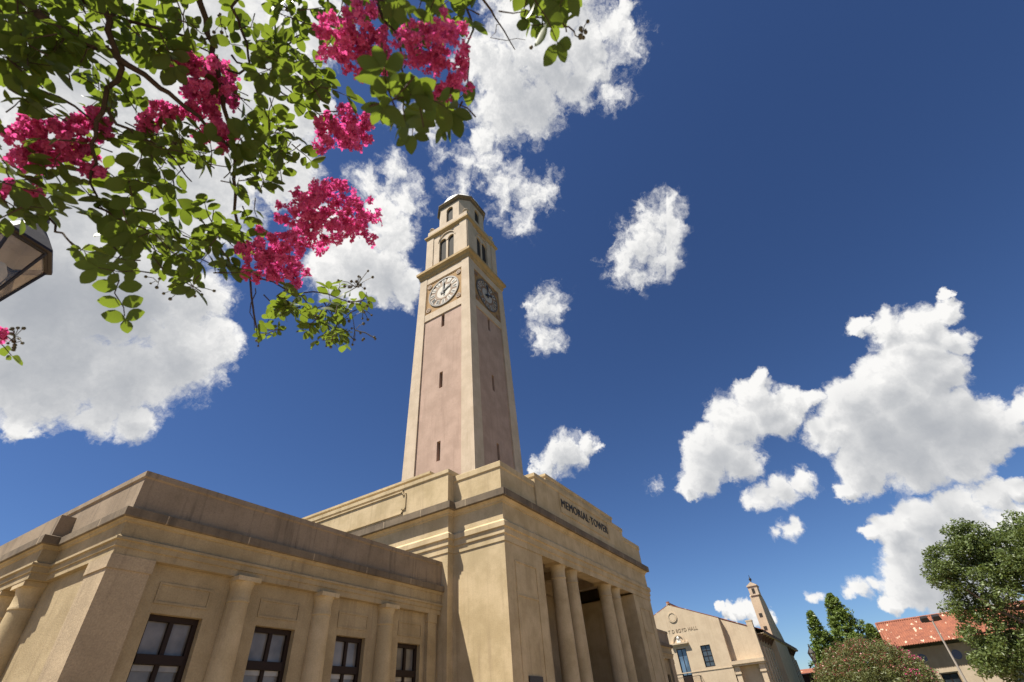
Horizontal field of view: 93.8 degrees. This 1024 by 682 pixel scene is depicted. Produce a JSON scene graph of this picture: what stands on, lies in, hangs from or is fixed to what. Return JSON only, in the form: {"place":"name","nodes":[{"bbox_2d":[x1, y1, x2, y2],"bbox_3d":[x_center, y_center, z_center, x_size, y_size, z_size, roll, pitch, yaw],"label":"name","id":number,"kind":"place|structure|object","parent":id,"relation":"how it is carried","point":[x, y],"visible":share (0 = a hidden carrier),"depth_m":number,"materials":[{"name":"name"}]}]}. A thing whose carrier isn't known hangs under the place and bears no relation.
{"place":"outdoors","nodes":[
{"label":"outdoors","id":0,"kind":"place"},
{"bbox_2d":[0,0,1023,669],"label":"sky","id":1,"kind":"structure","parent":0,"point":[760,263],"materials":[{"name":"blue"}]},
{"bbox_2d":[654,575,803,681],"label":"stucco hall","id":2,"kind":"structure","parent":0,"point":[708,648],"depth_m":64.61,"materials":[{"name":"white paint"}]},
{"bbox_2d":[676,648,693,681],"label":"balcony door","id":3,"kind":"structure","parent":2,"relation":"in","point":[682,654],"depth_m":64.62,"materials":[{"name":"blue glass"}]},
{"bbox_2d":[700,645,715,666],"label":"window","id":4,"kind":"structure","parent":2,"relation":"in","point":[706,650],"depth_m":63.72,"materials":[{"name":"blue glass"}]},
{"bbox_2d":[875,600,1023,681],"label":"red roof building","id":5,"kind":"structure","parent":0,"point":[915,636],"depth_m":61.03,"materials":[{"name":"tile"}]},
{"bbox_2d":[941,672,961,681],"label":"window","id":6,"kind":"structure","parent":5,"relation":"in","point":[949,677],"depth_m":58.72,"materials":[{"name":"black glass"}]},
{"label":"plaza","id":7,"kind":"structure","parent":0,"visible":0},
{"bbox_2d":[0,213,52,301],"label":"street lamp","id":8,"kind":"object","parent":7,"relation":"on","point":[26,257],"visible":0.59,"depth_m":3.44,"materials":[{"name":"metal"}]},
{"bbox_2d":[0,0,589,365],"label":"crape myrtle","id":9,"kind":"object","parent":7,"relation":"on","point":[65,42],"visible":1,"depth_m":1.39,"materials":[{"name":"green plant"}]},
{"bbox_2d":[808,645,818,671],"bbox_3d":[20.709,22.945,31.668,0.501,5.060,0.463,-25,-43,22],"label":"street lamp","id":10,"kind":"object","parent":7,"relation":"on","point":[810,652],"visible":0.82,"depth_m":32.80,"materials":[{"name":"metal"}]},
{"bbox_2d":[810,636,944,681],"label":"crape myrtle","id":11,"kind":"object","parent":7,"relation":"on","point":[904,666],"visible":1,"depth_m":24.47,"materials":[{"name":"green plant"}]},
{"bbox_2d":[919,614,966,681],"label":"floodlight pole","id":12,"kind":"object","parent":7,"relation":"on","point":[934,617],"visible":1,"depth_m":46.83,"materials":[{"name":"grey metal"}]},
{"bbox_2d":[919,510,1023,681],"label":"live oak","id":13,"kind":"object","parent":7,"relation":"on","point":[985,550],"visible":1,"depth_m":32.89,"materials":[{"name":"green plant"}]},
{"label":"ground","id":14,"kind":"structure","parent":0,"visible":0},
{"bbox_2d":[0,194,678,681],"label":"clock tower building","id":15,"kind":"structure","parent":14,"relation":"on","point":[464,550],"depth_m":18.62,"materials":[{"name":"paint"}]},
{"bbox_2d":[126,614,198,681],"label":"window","id":16,"kind":"structure","parent":15,"relation":"in","point":[163,651],"depth_m":11.93,"materials":[{"name":"grey glass"}]},
{"bbox_2d":[243,626,290,681],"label":"window","id":17,"kind":"structure","parent":15,"relation":"in","point":[267,657],"depth_m":13.95,"materials":[{"name":"grey glass"}]},
{"bbox_2d":[330,636,361,681],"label":"window","id":18,"kind":"structure","parent":15,"relation":"in","point":[346,659],"depth_m":15.98,"materials":[{"name":"grey glass"}]},
{"bbox_2d":[395,643,416,681],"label":"window","id":19,"kind":"structure","parent":15,"relation":"in","point":[406,653],"depth_m":17.98,"materials":[{"name":"brown glass"}]},
{"bbox_2d":[800,668,818,681],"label":"annexe","id":20,"kind":"structure","parent":14,"relation":"on","point":[806,675],"depth_m":85.51,"materials":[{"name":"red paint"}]},
{"bbox_2d":[806,610,850,681],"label":"evergreen tree","id":21,"kind":"object","parent":14,"relation":"on","point":[822,639],"visible":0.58,"depth_m":71.54,"materials":[{"name":"green plant"}]},
{"bbox_2d":[824,592,902,681],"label":"evergreen tree","id":22,"kind":"object","parent":14,"relation":"on","point":[837,613],"visible":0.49,"depth_m":72.28,"materials":[{"name":"green plant"}]},
{"bbox_2d":[864,622,897,679],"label":"evergreen tree","id":23,"kind":"object","parent":14,"relation":"on","point":[869,628],"visible":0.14,"depth_m":72.62,"materials":[{"name":"green plant"}]}
]}

